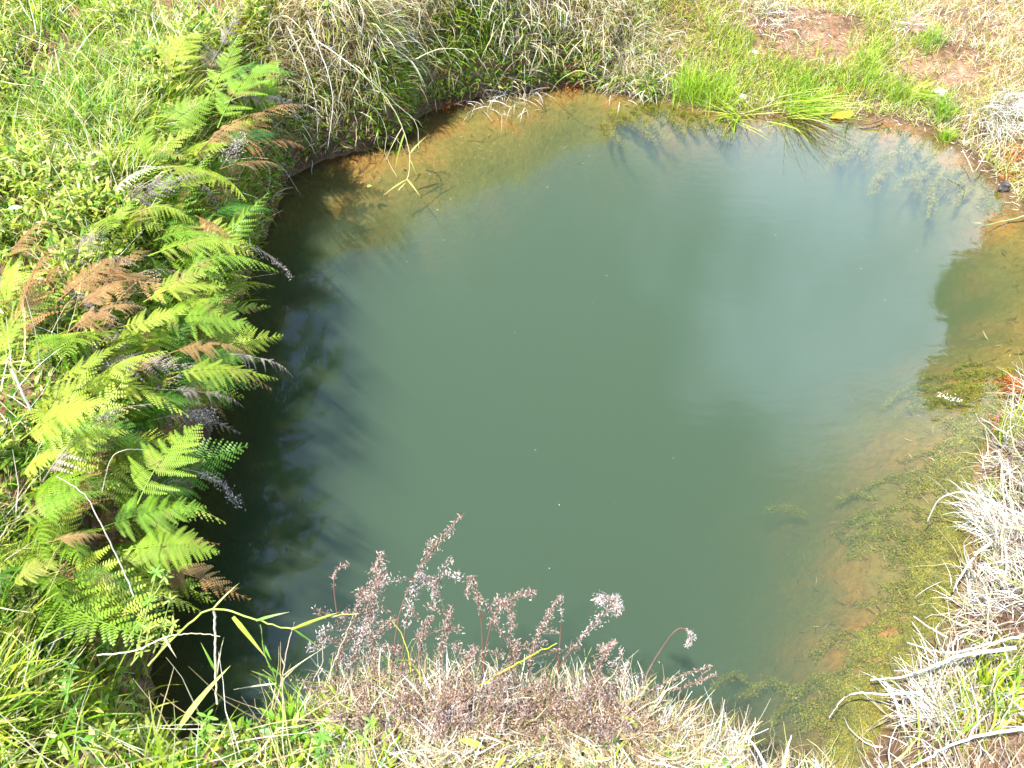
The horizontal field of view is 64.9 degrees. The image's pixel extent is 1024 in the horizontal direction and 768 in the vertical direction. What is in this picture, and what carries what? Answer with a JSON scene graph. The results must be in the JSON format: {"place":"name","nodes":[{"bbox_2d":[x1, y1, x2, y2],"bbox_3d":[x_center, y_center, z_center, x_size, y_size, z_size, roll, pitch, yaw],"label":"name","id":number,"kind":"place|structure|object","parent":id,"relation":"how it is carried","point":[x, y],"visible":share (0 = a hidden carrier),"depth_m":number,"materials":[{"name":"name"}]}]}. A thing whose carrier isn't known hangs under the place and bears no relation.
{"place":"outdoors","nodes":[
{"label":"outdoors","id":0,"kind":"place"},
{"bbox_2d":[0,0,1023,767],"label":"ground","id":1,"kind":"structure","parent":0,"point":[636,376],"depth_m":3.76,"materials":[{"name":"soil"}]},
{"bbox_2d":[0,216,60,333],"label":"fern","id":2,"kind":"object","parent":1,"relation":"on","point":[4,287],"visible":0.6,"depth_m":2.17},
{"bbox_2d":[0,240,106,387],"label":"fern","id":3,"kind":"object","parent":1,"relation":"on","point":[18,331],"visible":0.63,"depth_m":2.11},
{"bbox_2d":[56,654,78,711],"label":"leafy herb","id":4,"kind":"object","parent":1,"relation":"on","point":[69,680],"visible":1,"depth_m":1.52,"materials":[{"name":"green plant"}]},
{"bbox_2d":[0,471,165,647],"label":"fern","id":5,"kind":"object","parent":1,"relation":"on","point":[59,601],"visible":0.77,"depth_m":1.75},
{"bbox_2d":[15,356,152,526],"bbox_3d":[-1.030,0.135,1.885,0.327,0.302,0.535,0,50,0],"label":"fern","id":6,"kind":"object","parent":1,"relation":"on","point":[63,463],"visible":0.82,"depth_m":1.91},
{"bbox_2d":[0,432,193,660],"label":"fern","id":7,"kind":"object","parent":1,"relation":"on","point":[76,567],"visible":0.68,"depth_m":1.83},
{"bbox_2d":[56,476,134,596],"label":"bare stem","id":8,"kind":"object","parent":7,"relation":"on","point":[132,593],"visible":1,"depth_m":1.67,"materials":[{"name":"beige plant"}]},
{"bbox_2d":[17,351,188,512],"bbox_3d":[-1.029,0.075,1.934,0.378,0.260,0.435,0,50,0],"label":"fern","id":9,"kind":"object","parent":1,"relation":"on","point":[54,412],"visible":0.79,"depth_m":1.99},
{"bbox_2d":[41,255,186,387],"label":"fern","id":10,"kind":"object","parent":1,"relation":"on","point":[98,298],"visible":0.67,"depth_m":2.13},
{"bbox_2d":[45,544,199,672],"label":"fern","id":11,"kind":"object","parent":1,"relation":"on","point":[104,575],"visible":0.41,"depth_m":1.91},
{"bbox_2d":[29,279,217,409],"bbox_3d":[-1.061,-0.147,2.181,0.463,0.282,0.477,-35,58,-26],"label":"fern","id":12,"kind":"object","parent":1,"relation":"on","point":[117,343],"visible":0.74,"depth_m":2.15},
{"bbox_2d":[44,223,208,344],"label":"fern","id":13,"kind":"object","parent":1,"relation":"on","point":[95,272],"visible":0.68,"depth_m":2.24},
{"bbox_2d":[61,361,198,528],"bbox_3d":[-1.022,0.072,2.094,0.308,0.356,0.505,-24,54,-19],"label":"fern","id":14,"kind":"object","parent":1,"relation":"on","point":[126,498],"visible":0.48,"depth_m":2.07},
{"bbox_2d":[130,621,154,665],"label":"leafy herb","id":15,"kind":"object","parent":1,"relation":"on","point":[140,653],"visible":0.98,"depth_m":1.62,"materials":[{"name":"green plant"}]},
{"bbox_2d":[132,563,164,660],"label":"leafy herb","id":16,"kind":"object","parent":1,"relation":"on","point":[158,574],"visible":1,"depth_m":1.62,"materials":[{"name":"green plant"}]},
{"bbox_2d":[127,570,173,640],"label":"leafy herb","id":17,"kind":"object","parent":1,"relation":"on","point":[164,576],"visible":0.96,"depth_m":1.63,"materials":[{"name":"green plant"}]},
{"bbox_2d":[110,124,202,200],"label":"fern","id":18,"kind":"object","parent":1,"relation":"on","point":[156,160],"visible":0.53,"depth_m":2.68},
{"bbox_2d":[103,454,212,603],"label":"fern","id":19,"kind":"object","parent":1,"relation":"on","point":[144,519],"visible":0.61,"depth_m":1.87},
{"bbox_2d":[97,633,219,655],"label":"arching grass","id":20,"kind":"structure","parent":1,"relation":"on","point":[166,641],"depth_m":1.60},
{"bbox_2d":[78,158,244,243],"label":"fern","id":21,"kind":"object","parent":1,"relation":"on","point":[122,213],"visible":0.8,"depth_m":2.48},
{"bbox_2d":[152,593,177,652],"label":"leafy herb","id":22,"kind":"object","parent":1,"relation":"on","point":[169,598],"visible":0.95,"depth_m":1.67,"materials":[{"name":"green plant"}]},
{"bbox_2d":[115,94,217,180],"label":"fern","id":23,"kind":"object","parent":1,"relation":"on","point":[145,148],"visible":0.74,"depth_m":2.82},
{"bbox_2d":[0,0,344,767],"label":"meadow grass","id":24,"kind":"structure","parent":1,"relation":"on","point":[92,176],"depth_m":2.48,"materials":[{"name":"plant"}]},
{"bbox_2d":[117,244,227,392],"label":"fern","id":25,"kind":"object","parent":1,"relation":"on","point":[157,341],"visible":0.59,"depth_m":2.37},
{"bbox_2d":[97,430,249,613],"bbox_3d":[-0.889,0.392,2.050,0.504,0.448,0.286,32,57,24],"label":"fern","id":26,"kind":"object","parent":1,"relation":"on","point":[144,544],"visible":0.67,"depth_m":2.08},
{"bbox_2d":[95,339,260,459],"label":"fern","id":27,"kind":"object","parent":1,"relation":"on","point":[180,400],"visible":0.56,"depth_m":2.29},
{"bbox_2d":[171,403,218,423],"bbox_3d":[-0.868,0.085,2.215,0.120,0.104,0.056,-34,58,-25],"label":"dead plume","id":28,"kind":"object","parent":27,"relation":"attached to","point":[203,412],"visible":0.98,"depth_m":2.22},
{"bbox_2d":[94,292,272,443],"bbox_3d":[-0.978,-0.059,2.326,0.462,0.353,0.467,-22,53,-17],"label":"fern","id":29,"kind":"object","parent":1,"relation":"on","point":[181,327],"visible":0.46,"depth_m":2.40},
{"bbox_2d":[127,411,247,537],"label":"fern","id":30,"kind":"object","parent":1,"relation":"on","point":[171,460],"visible":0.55,"depth_m":2.24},
{"bbox_2d":[182,468,245,510],"bbox_3d":[-0.804,0.283,2.183,0.115,0.211,0.047,0,50,0],"label":"dead plume","id":31,"kind":"object","parent":30,"relation":"hanging from","point":[223,485],"visible":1,"depth_m":2.17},
{"bbox_2d":[156,140,246,219],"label":"fern","id":32,"kind":"object","parent":1,"relation":"on","point":[214,176],"visible":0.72,"depth_m":2.75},
{"bbox_2d":[132,172,272,303],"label":"fern","id":33,"kind":"object","parent":1,"relation":"on","point":[225,209],"visible":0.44,"depth_m":2.58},
{"bbox_2d":[176,666,229,729],"bbox_3d":[-0.609,0.619,1.586,0.150,0.139,0.020,-29,56,-22],"label":"leaf blade","id":34,"kind":"object","parent":1,"relation":"on","point":[193,706],"visible":0.92,"depth_m":1.58,"materials":[{"name":"yellow plant"}]},
{"bbox_2d":[192,709,218,752],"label":"leafy herb","id":35,"kind":"object","parent":1,"relation":"on","point":[206,720],"visible":0.96,"depth_m":1.55,"materials":[{"name":"green plant"}]},
{"bbox_2d":[143,200,273,370],"bbox_3d":[-0.989,-0.311,2.535,0.391,0.465,0.820,-10,51,-8],"label":"fern","id":36,"kind":"object","parent":1,"relation":"on","point":[202,311],"visible":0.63,"depth_m":2.23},
{"bbox_2d":[202,610,223,703],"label":"arching grass","id":37,"kind":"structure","parent":1,"relation":"on","point":[215,667],"depth_m":1.65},
{"bbox_2d":[148,153,283,289],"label":"fern","id":38,"kind":"object","parent":1,"relation":"on","point":[193,239],"visible":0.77,"depth_m":2.49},
{"bbox_2d":[153,193,278,333],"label":"fern","id":39,"kind":"object","parent":1,"relation":"on","point":[215,259],"visible":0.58,"depth_m":2.54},
{"bbox_2d":[182,153,251,247],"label":"fern","id":40,"kind":"object","parent":1,"relation":"on","point":[222,172],"visible":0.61,"depth_m":2.90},
{"bbox_2d":[156,319,283,411],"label":"fern","id":41,"kind":"object","parent":1,"relation":"on","point":[205,364],"visible":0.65,"depth_m":2.40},
{"bbox_2d":[155,4,295,151],"bbox_3d":[-1.112,-1.149,3.003,0.353,0.260,0.590,34,58,25],"label":"fern","id":42,"kind":"object","parent":1,"relation":"on","point":[240,71],"visible":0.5,"depth_m":2.99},
{"bbox_2d":[169,287,292,419],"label":"fern","id":43,"kind":"object","parent":1,"relation":"on","point":[205,349],"visible":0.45,"depth_m":2.31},
{"bbox_2d":[197,104,306,189],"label":"fern","id":44,"kind":"object","parent":1,"relation":"on","point":[252,121],"visible":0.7,"depth_m":3.04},
{"bbox_2d":[219,129,246,170],"bbox_3d":[-0.925,-0.785,2.682,0.095,0.142,0.118,28,55,21],"label":"dead plume","id":45,"kind":"object","parent":44,"relation":"attached to","point":[236,147],"visible":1,"depth_m":2.67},
{"bbox_2d":[220,67,283,188],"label":"fern","id":46,"kind":"object","parent":1,"relation":"on","point":[273,81],"visible":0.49,"depth_m":3.23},
{"bbox_2d":[204,36,310,133],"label":"fern","id":47,"kind":"object","parent":1,"relation":"on","point":[249,91],"visible":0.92,"depth_m":2.89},
{"bbox_2d":[308,725,331,766],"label":"leafy herb","id":48,"kind":"object","parent":1,"relation":"on","point":[319,750],"visible":0.92,"depth_m":1.54,"materials":[{"name":"green plant"}]},
{"bbox_2d":[330,561,349,689],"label":"dried weed","id":49,"kind":"object","parent":1,"relation":"on","point":[334,576],"visible":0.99,"depth_m":1.68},
{"bbox_2d":[305,608,377,694],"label":"dried weed","id":50,"kind":"object","parent":1,"relation":"on","point":[361,637],"visible":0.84,"depth_m":1.67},
{"bbox_2d":[311,589,380,699],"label":"dried weed","id":51,"kind":"object","parent":1,"relation":"on","point":[350,630],"visible":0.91,"depth_m":1.67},
{"bbox_2d":[357,713,376,757],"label":"leafy herb","id":52,"kind":"object","parent":1,"relation":"on","point":[370,723],"visible":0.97,"depth_m":1.56,"materials":[{"name":"green plant"}]},
{"bbox_2d":[349,550,422,684],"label":"dried weed","id":53,"kind":"object","parent":1,"relation":"on","point":[378,580],"visible":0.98,"depth_m":1.66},
{"bbox_2d":[380,555,464,685],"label":"dried weed","id":54,"kind":"object","parent":1,"relation":"on","point":[431,578],"visible":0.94,"depth_m":1.67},
{"bbox_2d":[390,513,462,694],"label":"dried weed","id":55,"kind":"object","parent":1,"relation":"on","point":[438,542],"visible":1,"depth_m":1.65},
{"bbox_2d":[405,604,464,689],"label":"dried weed","id":56,"kind":"object","parent":1,"relation":"on","point":[429,619],"visible":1,"depth_m":1.68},
{"bbox_2d":[423,580,456,695],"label":"dried weed","id":57,"kind":"object","parent":1,"relation":"on","point":[446,623],"visible":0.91,"depth_m":1.66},
{"bbox_2d":[241,0,678,256],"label":"hanging grass","id":58,"kind":"structure","parent":1,"relation":"on","point":[299,7],"depth_m":3.73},
{"bbox_2d":[287,20,367,144],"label":"overhanging grass","id":59,"kind":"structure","parent":58,"relation":"on","point":[325,66],"depth_m":3.36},
{"bbox_2d":[353,71,423,194],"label":"overhanging grass","id":60,"kind":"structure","parent":58,"relation":"on","point":[397,134],"depth_m":3.48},
{"bbox_2d":[369,652,551,767],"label":"dead tussock","id":61,"kind":"object","parent":1,"relation":"on","point":[488,725],"visible":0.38,"depth_m":1.59,"materials":[{"name":"beige plant"}]},
{"bbox_2d":[451,641,505,690],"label":"dried weed","id":62,"kind":"object","parent":1,"relation":"on","point":[474,650],"visible":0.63,"depth_m":1.67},
{"bbox_2d":[463,575,498,687],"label":"dried weed","id":63,"kind":"object","parent":1,"relation":"on","point":[471,581],"visible":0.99,"depth_m":1.64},
{"bbox_2d":[290,656,694,758],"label":"dead undergrowth","id":64,"kind":"object","parent":1,"relation":"on","point":[461,704],"visible":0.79,"depth_m":1.60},
{"bbox_2d":[473,587,536,689],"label":"dried weed","id":65,"kind":"object","parent":1,"relation":"on","point":[502,602],"visible":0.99,"depth_m":1.65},
{"bbox_2d":[458,0,572,133],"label":"dead tussock","id":66,"kind":"object","parent":1,"relation":"on","point":[512,75],"visible":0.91,"depth_m":4.00,"materials":[{"name":"beige plant"}]},
{"bbox_2d":[487,617,547,693],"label":"dried weed","id":67,"kind":"object","parent":1,"relation":"on","point":[516,650],"visible":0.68,"depth_m":1.68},
{"bbox_2d":[234,639,864,767],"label":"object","id":68,"kind":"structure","parent":1,"relation":"on","point":[342,752],"depth_m":1.60,"materials":[{"name":"beige plant"}]},
{"bbox_2d":[148,584,357,666],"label":"arching grass","id":69,"kind":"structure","parent":68,"relation":"on","point":[239,624],"depth_m":1.59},
{"bbox_2d":[234,624,283,706],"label":"arching grass","id":70,"kind":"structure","parent":68,"relation":"on","point":[272,669],"depth_m":1.65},
{"bbox_2d":[273,622,326,709],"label":"dry twig","id":71,"kind":"object","parent":68,"relation":"on","point":[284,661],"visible":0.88,"depth_m":1.66,"materials":[{"name":"brown plant"}]},
{"bbox_2d":[525,592,580,699],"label":"dried weed","id":72,"kind":"object","parent":1,"relation":"on","point":[540,633],"visible":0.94,"depth_m":1.65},
{"bbox_2d":[540,638,617,705],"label":"dried weed","id":73,"kind":"object","parent":1,"relation":"on","point":[605,649],"visible":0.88,"depth_m":1.66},
{"bbox_2d":[552,589,624,697],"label":"dried weed","id":74,"kind":"object","parent":1,"relation":"on","point":[617,606],"visible":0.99,"depth_m":1.62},
{"bbox_2d":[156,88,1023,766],"bbox_3d":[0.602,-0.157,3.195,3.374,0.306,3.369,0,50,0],"label":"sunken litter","id":75,"kind":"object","parent":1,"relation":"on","point":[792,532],"visible":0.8,"depth_m":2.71,"materials":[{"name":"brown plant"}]},
{"bbox_2d":[607,644,641,713],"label":"dried weed","id":76,"kind":"object","parent":1,"relation":"on","point":[620,670],"visible":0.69,"depth_m":1.67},
{"bbox_2d":[578,0,705,108],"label":"dead tussock","id":77,"kind":"object","parent":1,"relation":"on","point":[645,57],"visible":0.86,"depth_m":4.09,"materials":[{"name":"beige plant"}]},
{"bbox_2d":[634,628,695,693],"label":"dried weed","id":78,"kind":"object","parent":1,"relation":"on","point":[690,638],"visible":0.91,"depth_m":1.67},
{"bbox_2d":[640,664,712,701],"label":"dried weed","id":79,"kind":"object","parent":1,"relation":"on","point":[669,682],"visible":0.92,"depth_m":1.68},
{"bbox_2d":[646,666,716,701],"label":"dried weed","id":80,"kind":"object","parent":1,"relation":"on","point":[696,681],"visible":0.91,"depth_m":1.69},
{"bbox_2d":[658,35,751,116],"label":"grass tuft","id":81,"kind":"object","parent":1,"relation":"on","point":[694,85],"visible":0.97,"depth_m":4.01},
{"bbox_2d":[694,61,754,115],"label":"grass tuft","id":82,"kind":"object","parent":1,"relation":"on","point":[731,90],"visible":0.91,"depth_m":4.00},
{"bbox_2d":[704,1,771,81],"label":"grass tuft","id":83,"kind":"object","parent":1,"relation":"on","point":[741,44],"visible":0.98,"depth_m":4.11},
{"bbox_2d":[689,80,795,138],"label":"sedge","id":84,"kind":"object","parent":1,"relation":"on","point":[732,116],"visible":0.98,"depth_m":3.94,"materials":[{"name":"green plant"}]},
{"bbox_2d":[731,0,814,54],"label":"dead tussock","id":85,"kind":"object","parent":1,"relation":"on","point":[768,4],"visible":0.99,"depth_m":4.16,"materials":[{"name":"beige plant"}]},
{"bbox_2d":[755,38,850,125],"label":"grass tuft","id":86,"kind":"object","parent":1,"relation":"on","point":[802,78],"visible":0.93,"depth_m":4.03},
{"bbox_2d":[626,0,1023,543],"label":"short grass","id":87,"kind":"structure","parent":1,"relation":"on","point":[862,3],"depth_m":4.07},
{"bbox_2d":[806,30,910,119],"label":"grass tuft","id":88,"kind":"object","parent":1,"relation":"on","point":[866,72],"visible":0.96,"depth_m":4.02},
{"bbox_2d":[846,21,912,77],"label":"grass tuft","id":89,"kind":"object","parent":1,"relation":"on","point":[861,47],"visible":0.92,"depth_m":4.09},
{"bbox_2d":[876,64,920,110],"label":"grass tuft","id":90,"kind":"object","parent":1,"relation":"on","point":[897,91],"visible":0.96,"depth_m":3.96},
{"bbox_2d":[864,3,944,40],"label":"dead tussock","id":91,"kind":"object","parent":1,"relation":"on","point":[900,14],"visible":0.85,"depth_m":4.14,"materials":[{"name":"beige plant"}]},
{"bbox_2d":[907,14,926,36],"bbox_3d":[2.092,-1.846,4.162,0.110,0.081,0.228,16,52,21],"label":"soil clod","id":92,"kind":"object","parent":1,"relation":"on","point":[917,27],"visible":0.69,"depth_m":4.12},
{"bbox_2d":[852,640,981,761],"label":"dead tussock","id":93,"kind":"object","parent":1,"relation":"on","point":[924,716],"visible":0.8,"depth_m":2.06,"materials":[{"name":"beige plant"}]},
{"bbox_2d":[817,355,1023,767],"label":"dead grass","id":94,"kind":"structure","parent":1,"relation":"on","point":[987,614],"depth_m":2.18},
{"bbox_2d":[829,691,921,717],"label":"white stalk","id":95,"kind":"object","parent":94,"relation":"on","point":[904,693],"visible":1,"depth_m":1.99,"materials":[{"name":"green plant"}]},
{"bbox_2d":[870,646,1016,680],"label":"white stalk","id":96,"kind":"object","parent":94,"relation":"on","point":[968,654],"visible":0.99,"depth_m":2.02,"materials":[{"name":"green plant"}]},
{"bbox_2d":[907,633,1023,652],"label":"white stalk","id":97,"kind":"object","parent":94,"relation":"on","point":[1001,640],"visible":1,"depth_m":2.00,"materials":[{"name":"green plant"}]},
{"bbox_2d":[911,727,1023,767],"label":"white stalk","id":98,"kind":"object","parent":94,"relation":"on","point":[977,736],"visible":0.99,"depth_m":1.77,"materials":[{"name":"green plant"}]},
{"bbox_2d":[909,70,956,113],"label":"grass tuft","id":99,"kind":"object","parent":1,"relation":"on","point":[919,95],"visible":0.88,"depth_m":3.96,"materials":[{"name":"green plant"}]},
{"bbox_2d":[910,16,964,57],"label":"grass tuft","id":100,"kind":"object","parent":1,"relation":"on","point":[929,39],"visible":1,"depth_m":4.04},
{"bbox_2d":[926,86,968,130],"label":"grass tuft","id":101,"kind":"object","parent":1,"relation":"on","point":[944,111],"visible":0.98,"depth_m":3.89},
{"bbox_2d":[934,121,963,146],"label":"grass tuft","id":102,"kind":"object","parent":1,"relation":"on","point":[945,134],"visible":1,"depth_m":3.82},
{"bbox_2d":[893,680,1008,762],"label":"grass tuft","id":103,"kind":"object","parent":1,"relation":"on","point":[947,720],"visible":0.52,"depth_m":2.03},
{"bbox_2d":[905,659,1023,745],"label":"grass tuft","id":104,"kind":"object","parent":1,"relation":"on","point":[994,721],"visible":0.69,"depth_m":2.00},
{"bbox_2d":[922,457,1006,543],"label":"dead tussock","id":105,"kind":"object","parent":1,"relation":"on","point":[978,505],"visible":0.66,"depth_m":2.50,"materials":[{"name":"beige plant"}]},
{"bbox_2d":[918,540,1023,641],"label":"dead tussock","id":106,"kind":"object","parent":1,"relation":"on","point":[996,593],"visible":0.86,"depth_m":2.29,"materials":[{"name":"beige plant"}]},
{"bbox_2d":[927,492,1023,521],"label":"white stalk","id":107,"kind":"object","parent":1,"relation":"on","point":[978,496],"visible":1,"depth_m":2.24,"materials":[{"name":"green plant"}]},
{"bbox_2d":[935,477,1023,569],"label":"dead tussock","id":108,"kind":"object","parent":1,"relation":"on","point":[1003,524],"visible":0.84,"depth_m":2.44,"materials":[{"name":"beige plant"}]},
{"bbox_2d":[954,61,1023,149],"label":"dead tussock","id":109,"kind":"object","parent":1,"relation":"on","point":[1017,109],"visible":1,"depth_m":3.77,"materials":[{"name":"beige plant"}]},
{"bbox_2d":[959,606,1023,689],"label":"grass tuft","id":110,"kind":"object","parent":1,"relation":"on","point":[1002,653],"visible":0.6,"depth_m":2.16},
{"bbox_2d":[963,640,1023,706],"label":"grass tuft","id":111,"kind":"object","parent":1,"relation":"on","point":[1010,685],"visible":0.73,"depth_m":2.07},
{"bbox_2d":[979,372,1023,401],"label":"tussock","id":112,"kind":"object","parent":1,"relation":"on","point":[1015,383],"visible":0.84,"depth_m":2.86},
{"bbox_2d":[987,392,1023,445],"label":"grass tuft","id":113,"kind":"object","parent":1,"relation":"on","point":[1007,427],"visible":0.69,"depth_m":2.67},
{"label":"water","id":114,"kind":"structure","parent":0,"visible":0},
{"bbox_2d":[599,98,1017,767],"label":"algae","id":115,"kind":"object","parent":114,"relation":"on","point":[867,640],"visible":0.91,"depth_m":2.51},
{"bbox_2d":[761,78,886,147],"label":"sedge","id":116,"kind":"object","parent":114,"relation":"in","point":[822,110],"visible":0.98,"depth_m":3.90,"materials":[{"name":"green plant"}]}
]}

